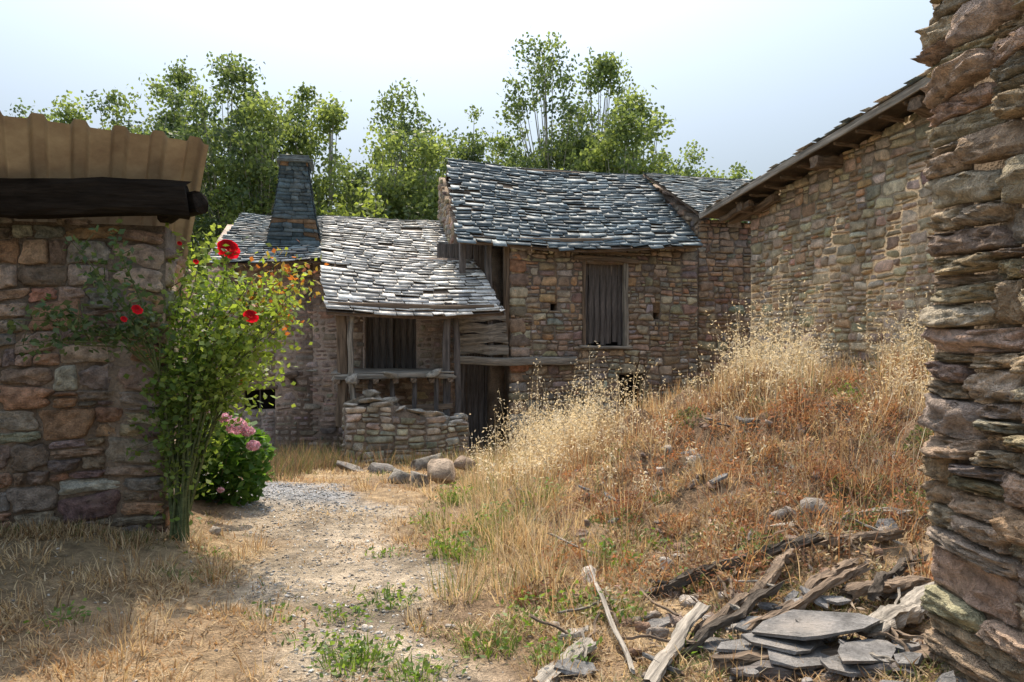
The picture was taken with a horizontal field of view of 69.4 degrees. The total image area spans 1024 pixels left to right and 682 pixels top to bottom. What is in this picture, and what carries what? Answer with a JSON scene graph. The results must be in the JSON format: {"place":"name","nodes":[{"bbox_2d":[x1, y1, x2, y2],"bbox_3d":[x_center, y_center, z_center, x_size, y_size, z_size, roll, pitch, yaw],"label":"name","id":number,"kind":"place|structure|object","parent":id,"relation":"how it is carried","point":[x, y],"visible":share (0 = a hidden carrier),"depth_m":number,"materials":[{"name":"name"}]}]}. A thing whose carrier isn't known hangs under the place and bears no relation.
{"place":"outdoors","nodes":[
{"label":"outdoors","id":0,"kind":"place"},
{"bbox_2d":[0,0,933,331],"label":"sky","id":1,"kind":"structure","parent":0,"point":[753,82],"materials":[{"name":"white"}]},
{"bbox_2d":[0,373,941,681],"bbox_3d":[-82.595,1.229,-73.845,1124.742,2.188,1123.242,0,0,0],"label":"ground","id":2,"kind":"structure","parent":0,"point":[224,657],"depth_m":4.72,"materials":[{"name":"soil"}]},
{"bbox_2d":[6,98,59,122],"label":"poplar tree","id":3,"kind":"object","parent":2,"relation":"on","point":[23,112],"depth_m":39.84,"materials":[{"name":"green plant"}]},
{"bbox_2d":[47,90,92,123],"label":"poplar tree","id":4,"kind":"object","parent":2,"relation":"on","point":[69,115],"visible":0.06,"depth_m":37.61,"materials":[{"name":"green plant"}]},
{"bbox_2d":[0,111,208,531],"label":"stone shed","id":5,"kind":"structure","parent":2,"relation":"on","point":[67,432],"depth_m":5.59,"materials":[{"name":"stone"},{"name":"wood"}]},
{"bbox_2d":[81,84,211,254],"bbox_3d":[-19.570,-5.448,38.089,7.602,15.909,6.000,0,0,0],"label":"poplar tree","id":6,"kind":"object","parent":2,"relation":"on","point":[112,99],"visible":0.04,"depth_m":37.98,"materials":[{"name":"green plant"}]},
{"bbox_2d":[108,73,213,274],"bbox_3d":[-19.024,-5.834,38.739,7.166,16.675,5.658,0,0,0],"label":"poplar tree","id":7,"kind":"object","parent":2,"relation":"on","point":[162,92],"visible":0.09,"depth_m":38.80,"materials":[{"name":"green plant"}]},
{"bbox_2d":[6,216,328,540],"bbox_3d":[-2.414,0.310,5.555,1.969,2.535,1.508,0,0,0],"label":"rose bush","id":8,"kind":"object","parent":2,"relation":"on","point":[198,372],"visible":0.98,"depth_m":5.60,"materials":[{"name":"green plant"}]},
{"bbox_2d":[136,55,229,328],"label":"poplar tree","id":9,"kind":"object","parent":2,"relation":"on","point":[181,76],"visible":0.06,"depth_m":41.50,"materials":[{"name":"green plant"}]},
{"bbox_2d":[134,50,284,313],"bbox_3d":[-14.072,-5.771,36.069,9.266,16.545,6.671,0,0,-25],"label":"poplar tree","id":10,"kind":"object","parent":2,"relation":"on","point":[228,71],"visible":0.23,"depth_m":35.41,"materials":[{"name":"green plant"}]},
{"bbox_2d":[191,411,276,506],"bbox_3d":[-2.816,1.120,7.053,1.074,1.049,0.937,0,0,0],"label":"hydrangea bush","id":11,"kind":"object","parent":2,"relation":"on","point":[235,464],"visible":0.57,"depth_m":6.95,"materials":[{"name":"green plant"}]},
{"bbox_2d":[187,92,315,294],"bbox_3d":[-12.038,-4.453,34.193,6.565,13.914,5.352,0,0,18],"label":"poplar tree","id":12,"kind":"object","parent":2,"relation":"on","point":[260,199],"visible":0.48,"depth_m":33.38,"materials":[{"name":"green plant"}]},
{"bbox_2d":[224,81,339,221],"bbox_3d":[-11.880,-5.330,37.773,6.328,15.663,6.121,0,0,0],"label":"poplar tree","id":13,"kind":"object","parent":2,"relation":"on","point":[299,109],"visible":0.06,"depth_m":37.55,"materials":[{"name":"green plant"}]},
{"bbox_2d":[214,483,387,512],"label":"grey gravel","id":14,"kind":"structure","parent":2,"relation":"on","point":[312,491],"depth_m":7.49,"materials":[{"name":"grey gravel"}]},
{"bbox_2d":[272,91,374,216],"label":"poplar tree","id":15,"kind":"object","parent":2,"relation":"on","point":[332,115],"visible":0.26,"depth_m":35.62,"materials":[{"name":"green plant"}]},
{"bbox_2d":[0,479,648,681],"bbox_3d":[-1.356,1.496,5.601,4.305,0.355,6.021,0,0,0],"label":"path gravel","id":16,"kind":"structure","parent":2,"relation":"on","point":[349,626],"depth_m":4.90,"materials":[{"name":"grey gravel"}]},
{"bbox_2d":[206,154,504,452],"bbox_3d":[-3.605,-0.407,15.912,5.280,6.615,6.712,0,0,-17],"label":"stone farmhouse","id":17,"kind":"object","parent":2,"relation":"on","point":[400,298],"visible":0.67,"depth_m":14.53,"materials":[{"name":"stone"}]},
{"bbox_2d":[246,389,274,408],"bbox_3d":[-4.965,1.140,14.650,0.580,0.400,0.040,0,0,-13],"label":"window dark","id":18,"kind":"structure","parent":17,"relation":"in","point":[269,399],"depth_m":14.64,"materials":[{"name":"black"}]},
{"bbox_2d":[243,385,277,390],"bbox_3d":[-4.892,0.910,14.327,0.689,0.099,0.125,0,0,-13],"label":"window frame top","id":19,"kind":"structure","parent":17,"relation":"in","point":[276,386],"depth_m":14.33,"materials":[{"name":"brown wood"}]},
{"bbox_2d":[316,121,438,219],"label":"poplar tree","id":20,"kind":"object","parent":2,"relation":"on","point":[421,209],"visible":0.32,"depth_m":34.45,"materials":[{"name":"green plant"}]},
{"bbox_2d":[187,168,572,287],"bbox_3d":[-5.935,-3.297,30.063,43.647,7.867,7.752,0,0,0],"label":"hedge foliage","id":21,"kind":"object","parent":2,"relation":"on","point":[338,211],"visible":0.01,"depth_m":28.97,"materials":[{"name":"green plant"}]},
{"bbox_2d":[341,368,468,464],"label":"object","id":22,"kind":"structure","parent":2,"relation":"on","point":[372,416],"depth_m":12.15,"materials":[{"name":"grey stone"}]},
{"bbox_2d":[358,77,451,218],"bbox_3d":[-6.484,-5.798,40.082,5.961,16.603,6.518,0,0,38],"label":"poplar tree","id":23,"kind":"object","parent":2,"relation":"on","point":[405,127],"visible":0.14,"depth_m":39.76,"materials":[{"name":"green plant"}]},
{"bbox_2d":[369,128,458,220],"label":"poplar tree","id":24,"kind":"object","parent":2,"relation":"on","point":[431,147],"visible":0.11,"depth_m":35.16,"materials":[{"name":"green plant"}]},
{"bbox_2d":[392,153,435,207],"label":"poplar tree","id":25,"kind":"object","parent":2,"relation":"on","point":[411,174],"depth_m":41.44,"materials":[{"name":"green plant"}]},
{"bbox_2d":[23,377,865,681],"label":"green weeds","id":26,"kind":"object","parent":2,"relation":"on","point":[361,659],"visible":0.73,"depth_m":4.17,"materials":[{"name":"green plant"}]},
{"bbox_2d":[433,104,501,177],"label":"poplar tree","id":27,"kind":"object","parent":2,"relation":"on","point":[470,151],"visible":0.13,"depth_m":41.49,"materials":[{"name":"green plant"}]},
{"bbox_2d":[0,354,961,681],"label":"dry grass","id":28,"kind":"structure","parent":2,"relation":"on","point":[570,621],"depth_m":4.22,"materials":[{"name":"beige plant"}]},
{"bbox_2d":[484,128,525,166],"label":"poplar tree","id":29,"kind":"object","parent":2,"relation":"on","point":[500,147],"visible":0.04,"depth_m":43.68,"materials":[{"name":"green plant"}]},
{"bbox_2d":[209,418,830,631],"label":"boulders","id":30,"kind":"object","parent":2,"relation":"on","point":[437,469],"visible":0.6,"depth_m":8.14,"materials":[{"name":"grey stone"}]},
{"bbox_2d":[437,158,703,452],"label":"stone barn","id":31,"kind":"structure","parent":2,"relation":"on","point":[572,265],"depth_m":15.39,"materials":[{"name":"stone"},{"name":"slate"},{"name":"wood"}]},
{"bbox_2d":[493,31,647,172],"bbox_3d":[3.322,-7.075,39.974,10.778,19.156,8.738,0,0,27],"label":"poplar tree","id":32,"kind":"object","parent":2,"relation":"on","point":[532,160],"visible":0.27,"depth_m":39.13,"materials":[{"name":"green plant"}]},
{"bbox_2d":[533,47,677,174],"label":"poplar tree","id":33,"kind":"object","parent":2,"relation":"on","point":[606,66],"visible":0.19,"depth_m":40.78,"materials":[{"name":"green plant"}]},
{"bbox_2d":[571,101,668,183],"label":"poplar tree","id":34,"kind":"object","parent":2,"relation":"on","point":[618,135],"visible":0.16,"depth_m":35.55,"materials":[{"name":"green plant"}]},
{"bbox_2d":[582,83,741,222],"bbox_3d":[6.648,-5.299,37.979,10.862,15.600,6.579,0,0,27],"label":"poplar tree","id":35,"kind":"object","parent":2,"relation":"on","point":[642,109],"visible":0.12,"depth_m":37.46,"materials":[{"name":"green plant"}]},
{"bbox_2d":[458,250,933,531],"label":"wild oats","id":36,"kind":"object","parent":2,"relation":"on","point":[558,439],"visible":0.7,"depth_m":8.18,"materials":[{"name":"beige plant"}]},
{"bbox_2d":[643,172,751,392],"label":"stone outbuilding","id":37,"kind":"structure","parent":2,"relation":"on","point":[724,267],"depth_m":16.15,"materials":[{"name":"stone"},{"name":"slate"}]},
{"bbox_2d":[670,139,732,219],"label":"poplar tree","id":38,"kind":"object","parent":2,"relation":"on","point":[692,157],"visible":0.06,"depth_m":41.54,"materials":[{"name":"green plant"}]},
{"bbox_2d":[491,335,933,625],"bbox_3d":[2.489,0.750,6.603,5.476,1.771,5.521,0,0,0],"label":"dead scrub","id":39,"kind":"object","parent":2,"relation":"on","point":[773,500],"visible":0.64,"depth_m":5.80,"materials":[{"name":"brown plant"}]},
{"bbox_2d":[487,495,964,681],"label":"wood chips","id":40,"kind":"object","parent":2,"relation":"on","point":[788,584],"visible":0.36,"depth_m":4.13,"materials":[{"name":"brown wood"}]},
{"bbox_2d":[525,380,930,681],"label":"rubble stones","id":41,"kind":"object","parent":2,"relation":"on","point":[647,628],"visible":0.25,"depth_m":4.51,"materials":[{"name":"grey stone"}]},
{"bbox_2d":[709,161,754,222],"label":"poplar tree","id":42,"kind":"object","parent":2,"relation":"on","point":[740,173],"visible":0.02,"depth_m":45.66,"materials":[{"name":"green plant"}]},
{"bbox_2d":[527,409,956,681],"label":"debris pile","id":43,"kind":"object","parent":2,"relation":"on","point":[789,625],"visible":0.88,"depth_m":3.72,"materials":[{"name":"grey stone"}]},
{"bbox_2d":[702,598,967,681],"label":"debris stones","id":44,"kind":"object","parent":2,"relation":"on","point":[834,638],"visible":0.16,"depth_m":3.64,"materials":[{"name":"grey stone"}]},
{"bbox_2d":[751,113,933,373],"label":"stone wall","id":45,"kind":"structure","parent":2,"relation":"on","point":[898,248],"depth_m":10.49,"materials":[{"name":"brown stone"}]},
{"bbox_2d":[729,194,779,223],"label":"eave beam","id":46,"kind":"structure","parent":45,"relation":"attached to","point":[768,202],"depth_m":12.51,"materials":[{"name":"brown wood"}]},
{"bbox_2d":[736,202,761,214],"bbox_3d":[4.167,-2.274,12.732,0.651,0.197,0.258,1,0,-15],"label":"purlin","id":47,"kind":"object","parent":46,"relation":"attached to","point":[739,207],"visible":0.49,"depth_m":12.62,"materials":[{"name":"brown wood"}]},
{"bbox_2d":[719,200,754,221],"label":"eave beam","id":48,"kind":"structure","parent":47,"relation":"attached to","point":[733,212],"depth_m":12.95,"materials":[{"name":"brown wood"}]},
{"bbox_2d":[749,193,769,196],"bbox_3d":[4.209,-2.429,12.404,0.512,0.066,0.079,0,0,-15],"label":"lath","id":49,"kind":"object","parent":45,"relation":"attached to","point":[759,195],"visible":0.7,"depth_m":12.36,"materials":[{"name":"brown wood"}]},
{"bbox_2d":[764,185,785,189],"bbox_3d":[4.318,-2.486,11.999,0.500,0.058,0.077,0,0,-14],"label":"lath","id":50,"kind":"object","parent":45,"relation":"attached to","point":[774,187],"visible":0.91,"depth_m":11.96,"materials":[{"name":"brown wood"}]},
{"bbox_2d":[797,164,818,170],"bbox_3d":[4.531,-2.617,11.184,0.511,0.070,0.088,1,0,-17],"label":"lath","id":51,"kind":"object","parent":45,"relation":"attached to","point":[807,167],"visible":0.73,"depth_m":11.13,"materials":[{"name":"brown wood"}]},
{"bbox_2d":[704,76,925,219],"bbox_3d":[6.926,-2.896,10.645,4.960,1.239,7.803,0,0,-15],"label":"roof boarding","id":52,"kind":"object","parent":45,"relation":"on","point":[898,110],"visible":0.14,"depth_m":10.81,"materials":[{"name":"brown wood"}]},
{"bbox_2d":[699,77,930,218],"bbox_3d":[4.526,-2.881,9.959,0.073,0.134,7.874,0,-8,-15],"label":"verge board","id":53,"kind":"object","parent":52,"relation":"attached to","point":[876,111],"visible":0.76,"depth_m":10.38,"materials":[{"name":"brown wood"}]},
{"bbox_2d":[705,67,931,209],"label":"roof slates","id":54,"kind":"object","parent":52,"relation":"on","point":[886,97],"visible":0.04,"depth_m":9.96,"materials":[{"name":"grey stone"}]},
{"bbox_2d":[809,155,843,169],"bbox_3d":[4.652,-2.589,10.746,0.696,0.200,0.269,1,0,-15],"label":"purlin","id":55,"kind":"object","parent":45,"relation":"attached to","point":[834,162],"visible":0.8,"depth_m":10.64,"materials":[{"name":"brown wood"}]},
{"bbox_2d":[749,113,933,375],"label":"gable wall stones","id":56,"kind":"object","parent":45,"relation":"attached to","point":[898,185],"visible":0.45,"depth_m":10.49,"materials":[{"name":"stone"}]},
{"bbox_2d":[833,141,859,148],"bbox_3d":[4.738,-2.739,10.369,0.502,0.067,0.087,1,0,-17],"label":"lath","id":57,"kind":"object","parent":45,"relation":"attached to","point":[853,145],"visible":0.88,"depth_m":10.34,"materials":[{"name":"brown wood"}]},
{"bbox_2d":[854,129,881,135],"bbox_3d":[4.836,-2.807,9.966,0.516,0.061,0.084,1,0,-17],"label":"lath","id":58,"kind":"object","parent":45,"relation":"attached to","point":[871,132],"visible":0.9,"depth_m":9.93,"materials":[{"name":"brown wood"}]},
{"bbox_2d":[878,115,903,122],"bbox_3d":[4.949,-2.865,9.561,0.498,0.070,0.084,1,0,-17],"label":"lath","id":59,"kind":"object","parent":45,"relation":"attached to","point":[893,119],"visible":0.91,"depth_m":9.52,"materials":[{"name":"brown wood"}]},
{"bbox_2d":[907,95,933,117],"bbox_3d":[5.138,-2.845,9.007,0.651,0.200,0.258,1,0,-15],"label":"purlin","id":60,"kind":"object","parent":45,"relation":"attached to","point":[916,105],"visible":0.41,"depth_m":8.92,"materials":[{"name":"brown wood"}]},
{"bbox_2d":[911,0,1023,681],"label":"jamb stones","id":61,"kind":"object","parent":2,"relation":"on","point":[976,569],"visible":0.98,"depth_m":3.02,"materials":[{"name":"brown stone"}]},
{"bbox_2d":[934,4,1023,660],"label":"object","id":62,"kind":"object","parent":2,"relation":"on","point":[999,164],"depth_m":3.04,"materials":[{"name":"stone"}]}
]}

